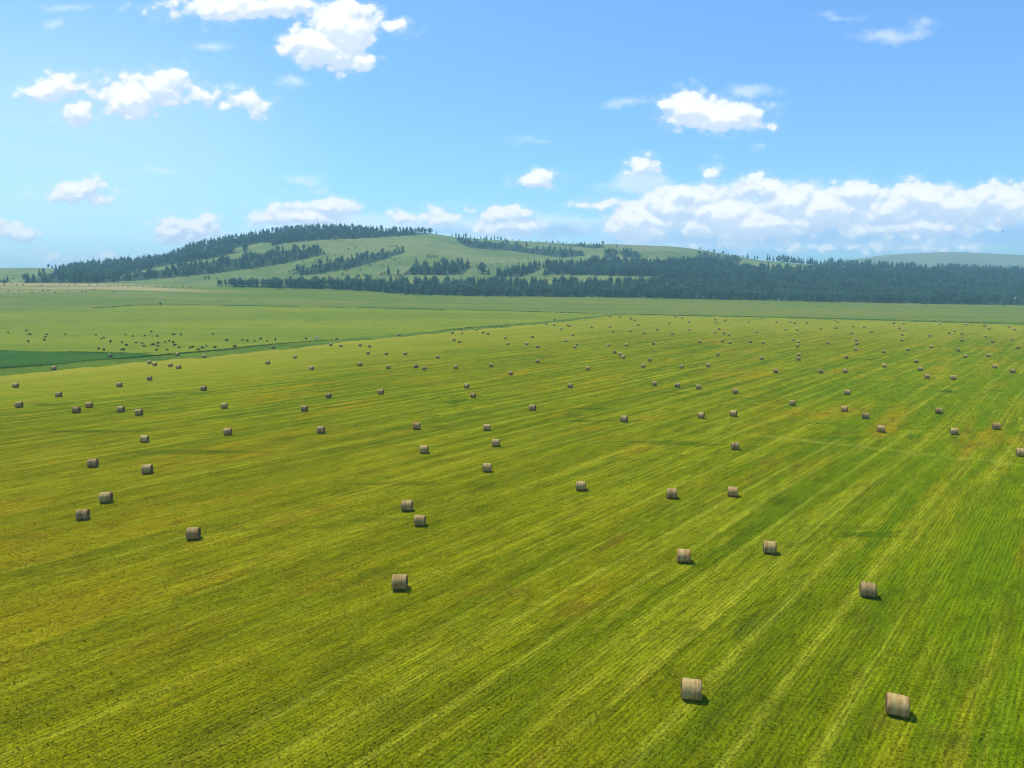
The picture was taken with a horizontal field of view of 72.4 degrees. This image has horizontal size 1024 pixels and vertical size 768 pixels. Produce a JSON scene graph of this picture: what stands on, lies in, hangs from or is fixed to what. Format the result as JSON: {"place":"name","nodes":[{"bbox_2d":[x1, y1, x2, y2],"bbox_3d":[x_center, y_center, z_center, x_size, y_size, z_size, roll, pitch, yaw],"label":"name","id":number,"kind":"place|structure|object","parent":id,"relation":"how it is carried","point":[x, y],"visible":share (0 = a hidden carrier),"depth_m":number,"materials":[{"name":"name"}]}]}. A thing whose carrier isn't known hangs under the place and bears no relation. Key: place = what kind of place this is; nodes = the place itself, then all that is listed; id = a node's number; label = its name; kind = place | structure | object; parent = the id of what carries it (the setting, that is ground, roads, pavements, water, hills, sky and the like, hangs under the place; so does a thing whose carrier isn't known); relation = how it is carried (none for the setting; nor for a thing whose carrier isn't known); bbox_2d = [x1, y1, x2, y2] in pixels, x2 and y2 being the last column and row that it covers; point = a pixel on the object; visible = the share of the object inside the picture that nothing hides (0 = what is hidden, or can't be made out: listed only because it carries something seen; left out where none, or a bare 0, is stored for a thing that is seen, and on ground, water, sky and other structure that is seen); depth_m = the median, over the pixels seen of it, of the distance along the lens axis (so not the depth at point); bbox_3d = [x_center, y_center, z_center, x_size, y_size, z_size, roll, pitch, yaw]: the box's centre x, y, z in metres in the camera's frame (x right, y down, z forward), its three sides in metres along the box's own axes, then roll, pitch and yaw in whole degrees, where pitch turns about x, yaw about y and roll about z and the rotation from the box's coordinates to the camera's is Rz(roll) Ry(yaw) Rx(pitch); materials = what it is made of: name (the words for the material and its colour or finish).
{"place":"outdoors","nodes":[
{"label":"outdoors","id":0,"kind":"place"},
{"bbox_2d":[0,351,152,367],"bbox_3d":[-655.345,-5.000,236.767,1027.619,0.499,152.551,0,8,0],"label":"green crop field","id":1,"kind":"structure","parent":0,"point":[17,358],"depth_m":274.08,"materials":[{"name":"green plant"}]},
{"bbox_2d":[0,305,603,354],"bbox_3d":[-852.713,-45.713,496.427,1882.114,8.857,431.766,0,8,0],"label":"pasture","id":2,"kind":"structure","parent":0,"point":[196,326],"depth_m":493.97,"materials":[{"name":"green plant"}]},
{"bbox_2d":[0,304,1014,368],"bbox_3d":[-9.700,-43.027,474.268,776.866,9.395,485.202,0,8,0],"label":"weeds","id":3,"kind":"object","parent":2,"relation":"on","point":[324,340],"visible":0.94,"depth_m":341.81,"materials":[{"name":"green plant"}]},
{"bbox_2d":[0,315,1023,767],"bbox_3d":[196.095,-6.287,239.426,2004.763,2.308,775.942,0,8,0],"label":"hay field","id":4,"kind":"structure","parent":0,"point":[610,385],"depth_m":74.99,"materials":[{"name":"green plant"}]},
{"bbox_2d":[12,383,18,387],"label":"hay bale","id":5,"kind":"object","parent":4,"relation":"on","point":[15,385],"visible":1,"depth_m":192.52},
{"bbox_2d":[15,401,23,407],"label":"hay bale","id":6,"kind":"object","parent":4,"relation":"on","point":[19,404],"visible":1,"depth_m":161.87},
{"bbox_2d":[55,392,61,396],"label":"hay bale","id":7,"kind":"object","parent":4,"relation":"on","point":[58,394],"visible":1,"depth_m":176.99},
{"bbox_2d":[72,407,80,412],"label":"hay bale","id":8,"kind":"object","parent":4,"relation":"on","point":[76,409],"visible":1,"depth_m":155.02},
{"bbox_2d":[75,509,89,519],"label":"hay bale","id":9,"kind":"object","parent":4,"relation":"on","point":[82,514],"visible":1,"depth_m":83.88},
{"bbox_2d":[85,402,92,407],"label":"hay bale","id":10,"kind":"object","parent":4,"relation":"on","point":[88,404],"visible":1,"depth_m":161.90},
{"bbox_2d":[87,458,98,466],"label":"hay bale","id":11,"kind":"object","parent":4,"relation":"on","point":[93,462],"visible":1,"depth_m":108.56},
{"bbox_2d":[99,492,112,502],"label":"hay bale","id":12,"kind":"object","parent":4,"relation":"on","point":[105,497],"visible":1,"depth_m":90.51},
{"bbox_2d":[116,406,124,411],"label":"hay bale","id":13,"kind":"object","parent":4,"relation":"on","point":[120,408],"visible":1,"depth_m":156.11},
{"bbox_2d":[135,409,142,414],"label":"hay bale","id":14,"kind":"object","parent":4,"relation":"on","point":[138,411],"visible":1,"depth_m":152.43},
{"bbox_2d":[140,435,148,441],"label":"hay bale","id":15,"kind":"object","parent":4,"relation":"on","point":[144,438],"visible":1,"depth_m":125.99},
{"bbox_2d":[141,464,152,473],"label":"hay bale","id":16,"kind":"object","parent":4,"relation":"on","point":[147,469],"visible":1,"depth_m":104.63},
{"bbox_2d":[186,527,200,539],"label":"hay bale","id":17,"kind":"object","parent":4,"relation":"on","point":[193,533],"visible":1,"depth_m":77.24},
{"bbox_2d":[200,386,206,390],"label":"hay bale","id":18,"kind":"object","parent":4,"relation":"on","point":[203,388],"visible":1,"depth_m":188.50},
{"bbox_2d":[221,403,227,407],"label":"hay bale","id":19,"kind":"object","parent":4,"relation":"on","point":[224,405],"visible":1,"depth_m":161.25},
{"bbox_2d":[223,428,231,434],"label":"hay bale","id":20,"kind":"object","parent":4,"relation":"on","point":[227,431],"visible":1,"depth_m":132.16},
{"bbox_2d":[301,405,307,410],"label":"hay bale","id":21,"kind":"object","parent":4,"relation":"on","point":[304,407],"visible":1,"depth_m":157.82},
{"bbox_2d":[317,426,324,432],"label":"hay bale","id":22,"kind":"object","parent":4,"relation":"on","point":[320,429],"visible":1,"depth_m":133.79},
{"bbox_2d":[377,389,383,393],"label":"hay bale","id":23,"kind":"object","parent":4,"relation":"on","point":[380,391],"visible":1,"depth_m":182.86},
{"bbox_2d":[391,574,407,589],"bbox_3d":[-10.421,18.368,64.965,1.426,1.354,1.423,0,8,-2],"label":"hay bale","id":24,"kind":"object","parent":4,"relation":"on","point":[399,581],"visible":1,"depth_m":64.41},
{"bbox_2d":[401,500,412,510],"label":"hay bale","id":25,"kind":"object","parent":4,"relation":"on","point":[406,505],"visible":1,"depth_m":86.98},
{"bbox_2d":[413,422,419,429],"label":"hay bale","id":26,"kind":"object","parent":4,"relation":"on","point":[416,425],"visible":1,"depth_m":137.36},
{"bbox_2d":[414,515,425,525],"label":"hay bale","id":27,"kind":"object","parent":4,"relation":"on","point":[419,520],"visible":1,"depth_m":81.59},
{"bbox_2d":[420,445,428,452],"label":"hay bale","id":28,"kind":"object","parent":4,"relation":"on","point":[424,448],"visible":1,"depth_m":117.30},
{"bbox_2d":[483,424,489,430],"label":"hay bale","id":29,"kind":"object","parent":4,"relation":"on","point":[486,427],"visible":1,"depth_m":136.25},
{"bbox_2d":[482,463,491,471],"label":"hay bale","id":30,"kind":"object","parent":4,"relation":"on","point":[486,467],"visible":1,"depth_m":105.54},
{"bbox_2d":[492,439,499,445],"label":"hay bale","id":31,"kind":"object","parent":4,"relation":"on","point":[495,442],"visible":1,"depth_m":122.63},
{"bbox_2d":[529,404,535,410],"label":"hay bale","id":32,"kind":"object","parent":4,"relation":"on","point":[532,407],"visible":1,"depth_m":158.84},
{"bbox_2d":[576,481,585,490],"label":"hay bale","id":33,"kind":"object","parent":4,"relation":"on","point":[580,485],"visible":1,"depth_m":95.85},
{"bbox_2d":[620,415,627,421],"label":"hay bale","id":34,"kind":"object","parent":4,"relation":"on","point":[623,418],"visible":1,"depth_m":144.92},
{"bbox_2d":[666,488,676,498],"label":"hay bale","id":35,"kind":"object","parent":4,"relation":"on","point":[671,493],"visible":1,"depth_m":92.36},
{"bbox_2d":[677,549,690,562],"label":"hay bale","id":36,"kind":"object","parent":4,"relation":"on","point":[684,555],"visible":1,"depth_m":70.88},
{"bbox_2d":[681,678,701,700],"bbox_3d":[12.274,20.842,47.885,1.386,1.320,1.400,2,8,11],"label":"hay bale","id":37,"kind":"object","parent":4,"relation":"on","point":[691,689],"visible":1,"depth_m":47.34},
{"bbox_2d":[698,412,704,417],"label":"hay bale","id":38,"kind":"object","parent":4,"relation":"on","point":[701,414],"visible":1,"depth_m":149.03},
{"bbox_2d":[727,486,737,496],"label":"hay bale","id":39,"kind":"object","parent":4,"relation":"on","point":[732,491],"visible":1,"depth_m":93.34},
{"bbox_2d":[730,410,736,415],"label":"hay bale","id":40,"kind":"object","parent":4,"relation":"on","point":[733,412],"visible":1,"depth_m":151.20},
{"bbox_2d":[731,442,738,449],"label":"hay bale","id":41,"kind":"object","parent":4,"relation":"on","point":[734,445],"visible":1,"depth_m":120.27},
{"bbox_2d":[732,388,737,393],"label":"hay bale","id":42,"kind":"object","parent":4,"relation":"on","point":[734,390],"visible":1,"depth_m":182.74},
{"bbox_2d":[763,540,776,553],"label":"hay bale","id":43,"kind":"object","parent":4,"relation":"on","point":[770,547],"visible":1,"depth_m":73.36},
{"bbox_2d":[789,400,795,405],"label":"hay bale","id":44,"kind":"object","parent":4,"relation":"on","point":[792,402],"visible":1,"depth_m":164.73},
{"bbox_2d":[841,406,847,411],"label":"hay bale","id":45,"kind":"object","parent":4,"relation":"on","point":[844,408],"visible":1,"depth_m":156.40},
{"bbox_2d":[844,389,849,394],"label":"hay bale","id":46,"kind":"object","parent":4,"relation":"on","point":[846,392],"visible":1,"depth_m":180.28},
{"bbox_2d":[862,413,868,418],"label":"hay bale","id":47,"kind":"object","parent":4,"relation":"on","point":[865,415],"visible":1,"depth_m":148.15},
{"bbox_2d":[859,582,876,597],"bbox_3d":[32.339,18.668,63.564,1.343,1.275,1.340,3,8,19],"label":"hay bale","id":48,"kind":"object","parent":4,"relation":"on","point":[867,589],"visible":1,"depth_m":63.09},
{"bbox_2d":[877,425,884,431],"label":"hay bale","id":49,"kind":"object","parent":4,"relation":"on","point":[880,428],"visible":1,"depth_m":134.62},
{"bbox_2d":[885,692,909,717],"bbox_3d":[25.395,21.112,46.115,1.378,1.311,1.389,4,9,24],"label":"hay bale","id":50,"kind":"object","parent":4,"relation":"on","point":[897,704],"visible":1,"depth_m":45.65},
{"bbox_2d":[935,407,942,413],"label":"hay bale","id":51,"kind":"object","parent":4,"relation":"on","point":[938,410],"visible":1,"depth_m":153.82},
{"bbox_2d":[950,428,958,434],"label":"hay bale","id":52,"kind":"object","parent":4,"relation":"on","point":[955,431],"visible":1,"depth_m":132.60},
{"bbox_2d":[992,423,1000,429],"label":"hay bale","id":53,"kind":"object","parent":4,"relation":"on","point":[996,426],"visible":1,"depth_m":137.21},
{"bbox_2d":[1016,448,1023,456],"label":"hay bale","id":54,"kind":"object","parent":4,"relation":"on","point":[1019,451],"visible":1,"depth_m":115.79},
{"bbox_2d":[0,228,1023,304],"bbox_3d":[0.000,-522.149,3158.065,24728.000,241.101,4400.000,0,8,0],"label":"hills","id":55,"kind":"structure","parent":0,"point":[439,247],"depth_m":1328.86,"materials":[{"name":"green plant"}]},
{"bbox_2d":[3,243,324,282],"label":"flank forest","id":56,"kind":"object","parent":55,"relation":"on","point":[190,269],"visible":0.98,"depth_m":1175.15,"materials":[{"name":"green plant"}]},
{"bbox_2d":[57,223,430,282],"bbox_3d":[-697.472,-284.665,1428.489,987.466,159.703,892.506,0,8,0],"label":"summit forest","id":57,"kind":"object","parent":55,"relation":"on","point":[80,272],"visible":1,"depth_m":1475.69,"materials":[{"name":"green plant"}]},
{"bbox_2d":[249,277,253,286],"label":"broadleaf tree","id":58,"kind":"object","parent":55,"relation":"on","point":[251,281],"visible":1,"depth_m":993.03,"materials":[{"name":"green plant"}]},
{"bbox_2d":[319,280,324,288],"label":"broadleaf tree","id":59,"kind":"object","parent":55,"relation":"on","point":[322,283],"visible":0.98,"depth_m":990.22,"materials":[{"name":"green plant"}]},
{"bbox_2d":[9,243,686,281],"bbox_3d":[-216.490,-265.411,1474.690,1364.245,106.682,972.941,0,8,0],"label":"scrub","id":60,"kind":"object","parent":55,"relation":"on","point":[380,274],"visible":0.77,"depth_m":1195.58,"materials":[{"name":"green plant"}]},
{"bbox_2d":[298,247,403,274],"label":"slope forest","id":61,"kind":"object","parent":55,"relation":"on","point":[334,265],"visible":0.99,"depth_m":1166.52,"materials":[{"name":"green plant"}]},
{"bbox_2d":[349,278,355,289],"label":"broadleaf tree","id":62,"kind":"object","parent":55,"relation":"on","point":[352,283],"visible":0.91,"depth_m":990.50,"materials":[{"name":"green plant"}]},
{"bbox_2d":[356,278,362,286],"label":"broadleaf tree","id":63,"kind":"object","parent":55,"relation":"on","point":[360,280],"visible":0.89,"depth_m":991.86,"materials":[{"name":"green plant"}]},
{"bbox_2d":[389,282,393,292],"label":"broadleaf tree","id":64,"kind":"object","parent":55,"relation":"on","point":[391,287],"visible":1,"depth_m":991.17,"materials":[{"name":"green plant"}]},
{"bbox_2d":[419,282,424,293],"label":"broadleaf tree","id":65,"kind":"object","parent":55,"relation":"on","point":[421,288],"visible":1,"depth_m":992.90,"materials":[{"name":"green plant"}]},
{"bbox_2d":[459,283,465,293],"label":"broadleaf tree","id":66,"kind":"object","parent":55,"relation":"on","point":[462,287],"visible":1,"depth_m":992.81,"materials":[{"name":"green plant"}]},
{"bbox_2d":[463,283,471,294],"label":"broadleaf tree","id":67,"kind":"object","parent":55,"relation":"on","point":[468,285],"visible":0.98,"depth_m":991.36,"materials":[{"name":"green plant"}]},
{"bbox_2d":[471,285,478,294],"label":"broadleaf tree","id":68,"kind":"object","parent":55,"relation":"on","point":[474,288],"visible":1,"depth_m":994.81,"materials":[{"name":"green plant"}]},
{"bbox_2d":[410,257,540,276],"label":"copse forest","id":69,"kind":"object","parent":55,"relation":"on","point":[454,267],"visible":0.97,"depth_m":1184.42,"materials":[{"name":"green plant"}]},
{"bbox_2d":[477,262,486,273],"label":"broadleaf tree","id":70,"kind":"object","parent":55,"relation":"on","point":[482,266],"visible":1,"depth_m":1190.74,"materials":[{"name":"green plant"}]},
{"bbox_2d":[486,284,491,295],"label":"broadleaf tree","id":71,"kind":"object","parent":55,"relation":"on","point":[489,290],"visible":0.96,"depth_m":993.78,"materials":[{"name":"green plant"}]},
{"bbox_2d":[494,286,501,294],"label":"broadleaf tree","id":72,"kind":"object","parent":55,"relation":"on","point":[498,291],"visible":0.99,"depth_m":994.44,"materials":[{"name":"green plant"}]},
{"bbox_2d":[517,287,522,295],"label":"broadleaf tree","id":73,"kind":"object","parent":55,"relation":"on","point":[519,291],"visible":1,"depth_m":995.53,"materials":[{"name":"green plant"}]},
{"bbox_2d":[537,284,547,295],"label":"broadleaf tree","id":74,"kind":"object","parent":55,"relation":"on","point":[543,288],"visible":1,"depth_m":996.72,"materials":[{"name":"green plant"}]},
{"bbox_2d":[564,288,570,295],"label":"broadleaf tree","id":75,"kind":"object","parent":55,"relation":"on","point":[567,293],"visible":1,"depth_m":993.27,"materials":[{"name":"green plant"}]},
{"bbox_2d":[572,283,580,296],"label":"broadleaf tree","id":76,"kind":"object","parent":55,"relation":"on","point":[575,287],"visible":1,"depth_m":990.56,"materials":[{"name":"green plant"}]},
{"bbox_2d":[457,236,739,263],"bbox_3d":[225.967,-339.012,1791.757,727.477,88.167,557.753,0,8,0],"label":"trees","id":77,"kind":"object","parent":55,"relation":"on","point":[562,252],"visible":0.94,"depth_m":1695.92,"materials":[{"name":"green plant"}]},
{"bbox_2d":[602,285,610,296],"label":"broadleaf tree","id":78,"kind":"object","parent":55,"relation":"on","point":[607,291],"visible":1,"depth_m":992.20,"materials":[{"name":"green plant"}]},
{"bbox_2d":[622,288,631,296],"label":"broadleaf tree","id":79,"kind":"object","parent":55,"relation":"on","point":[625,293],"visible":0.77,"depth_m":992.11,"materials":[{"name":"green plant"}]},
{"bbox_2d":[232,266,1023,305],"bbox_3d":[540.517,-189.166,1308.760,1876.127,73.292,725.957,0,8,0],"label":"front forest","id":80,"kind":"object","parent":55,"relation":"on","point":[875,284],"visible":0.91,"depth_m":1063.23,"materials":[{"name":"green plant"}]},
{"bbox_2d":[642,287,648,295],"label":"broadleaf tree","id":81,"kind":"object","parent":55,"relation":"on","point":[645,291],"visible":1,"depth_m":994.65,"materials":[{"name":"green plant"}]},
{"bbox_2d":[665,286,671,297],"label":"broadleaf tree","id":82,"kind":"object","parent":55,"relation":"on","point":[668,288],"visible":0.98,"depth_m":993.91,"materials":[{"name":"green plant"}]},
{"bbox_2d":[671,286,680,296],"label":"broadleaf tree","id":83,"kind":"object","parent":55,"relation":"on","point":[677,289],"visible":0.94,"depth_m":993.59,"materials":[{"name":"green plant"}]},
{"bbox_2d":[678,286,684,297],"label":"broadleaf tree","id":84,"kind":"object","parent":55,"relation":"on","point":[681,292],"visible":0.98,"depth_m":995.79,"materials":[{"name":"green plant"}]},
{"bbox_2d":[696,288,704,298],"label":"broadleaf tree","id":85,"kind":"object","parent":55,"relation":"on","point":[701,293],"visible":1,"depth_m":995.28,"materials":[{"name":"green plant"}]},
{"bbox_2d":[705,288,711,297],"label":"broadleaf tree","id":86,"kind":"object","parent":55,"relation":"on","point":[707,294],"visible":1,"depth_m":994.40,"materials":[{"name":"green plant"}]},
{"bbox_2d":[713,287,719,298],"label":"broadleaf tree","id":87,"kind":"object","parent":55,"relation":"on","point":[717,290],"visible":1,"depth_m":993.56,"materials":[{"name":"green plant"}]},
{"bbox_2d":[727,289,734,297],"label":"broadleaf tree","id":88,"kind":"object","parent":55,"relation":"on","point":[731,292],"visible":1,"depth_m":995.85,"materials":[{"name":"green plant"}]},
{"bbox_2d":[744,287,755,299],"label":"broadleaf tree","id":89,"kind":"object","parent":55,"relation":"on","point":[749,294],"visible":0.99,"depth_m":997.08,"materials":[{"name":"green plant"}]},
{"bbox_2d":[542,254,1023,280],"bbox_3d":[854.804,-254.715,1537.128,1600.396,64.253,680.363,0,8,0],"label":"back forest","id":90,"kind":"object","parent":55,"relation":"on","point":[641,265],"visible":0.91,"depth_m":1363.03,"materials":[{"name":"green plant"}]},
{"bbox_2d":[786,291,794,300],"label":"broadleaf tree","id":91,"kind":"object","parent":55,"relation":"on","point":[789,294],"visible":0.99,"depth_m":993.67,"materials":[{"name":"green plant"}]},
{"bbox_2d":[834,291,842,301],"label":"broadleaf tree","id":92,"kind":"object","parent":55,"relation":"on","point":[840,297],"visible":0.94,"depth_m":996.97,"materials":[{"name":"green plant"}]},
{"bbox_2d":[850,293,856,301],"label":"broadleaf tree","id":93,"kind":"object","parent":55,"relation":"on","point":[853,297],"visible":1,"depth_m":996.55,"materials":[{"name":"green plant"}]},
{"bbox_2d":[863,292,869,301],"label":"broadleaf tree","id":94,"kind":"object","parent":55,"relation":"on","point":[867,297],"visible":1,"depth_m":997.64,"materials":[{"name":"green plant"}]},
{"bbox_2d":[876,292,883,301],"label":"broadleaf tree","id":95,"kind":"object","parent":55,"relation":"on","point":[881,298],"visible":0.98,"depth_m":997.91,"materials":[{"name":"green plant"}]},
{"bbox_2d":[883,290,890,301],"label":"broadleaf tree","id":96,"kind":"object","parent":55,"relation":"on","point":[885,293],"visible":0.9,"depth_m":997.50,"materials":[{"name":"green plant"}]},
{"bbox_2d":[893,290,901,302],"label":"broadleaf tree","id":97,"kind":"object","parent":55,"relation":"on","point":[897,295],"visible":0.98,"depth_m":998.69,"materials":[{"name":"green plant"}]},
{"bbox_2d":[933,293,940,302],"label":"broadleaf tree","id":98,"kind":"object","parent":55,"relation":"on","point":[936,297],"visible":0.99,"depth_m":1000.15,"materials":[{"name":"green plant"}]},
{"bbox_2d":[939,292,945,303],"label":"conifer tree","id":99,"kind":"object","parent":55,"relation":"on","point":[942,299],"visible":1,"depth_m":995.04,"materials":[{"name":"green plant"}]},
{"bbox_2d":[955,295,961,303],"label":"broadleaf tree","id":100,"kind":"object","parent":55,"relation":"on","point":[959,299],"visible":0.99,"depth_m":996.44,"materials":[{"name":"green plant"}]},
{"bbox_2d":[968,297,975,303],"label":"broadleaf tree","id":101,"kind":"object","parent":55,"relation":"on","point":[971,299],"visible":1,"depth_m":994.80,"materials":[{"name":"green plant"}]},
{"bbox_2d":[982,293,991,304],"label":"broadleaf tree","id":102,"kind":"object","parent":55,"relation":"on","point":[986,297],"visible":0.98,"depth_m":993.40,"materials":[{"name":"green plant"}]},
{"bbox_2d":[991,294,997,302],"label":"broadleaf tree","id":103,"kind":"object","parent":55,"relation":"on","point":[993,297],"visible":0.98,"depth_m":996.09,"materials":[{"name":"green plant"}]},
{"bbox_2d":[1014,296,1019,304],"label":"broadleaf tree","id":104,"kind":"object","parent":55,"relation":"on","point":[1017,299],"visible":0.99,"depth_m":996.36,"materials":[{"name":"green plant"}]},
{"bbox_2d":[0,283,1023,322],"bbox_3d":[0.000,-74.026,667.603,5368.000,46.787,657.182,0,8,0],"label":"field","id":105,"kind":"structure","parent":0,"point":[24,298],"depth_m":802.97,"materials":[{"name":"green plant"}]},
{"bbox_2d":[0,314,1023,375],"bbox_3d":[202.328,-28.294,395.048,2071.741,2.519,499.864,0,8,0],"label":"verge","id":106,"kind":"structure","parent":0,"point":[46,368],"depth_m":319.92,"materials":[{"name":"green plant"}]},
{"bbox_2d":[0,0,1023,268],"label":"sky","id":107,"kind":"structure","parent":0,"point":[818,130],"materials":[{"name":"blue"}]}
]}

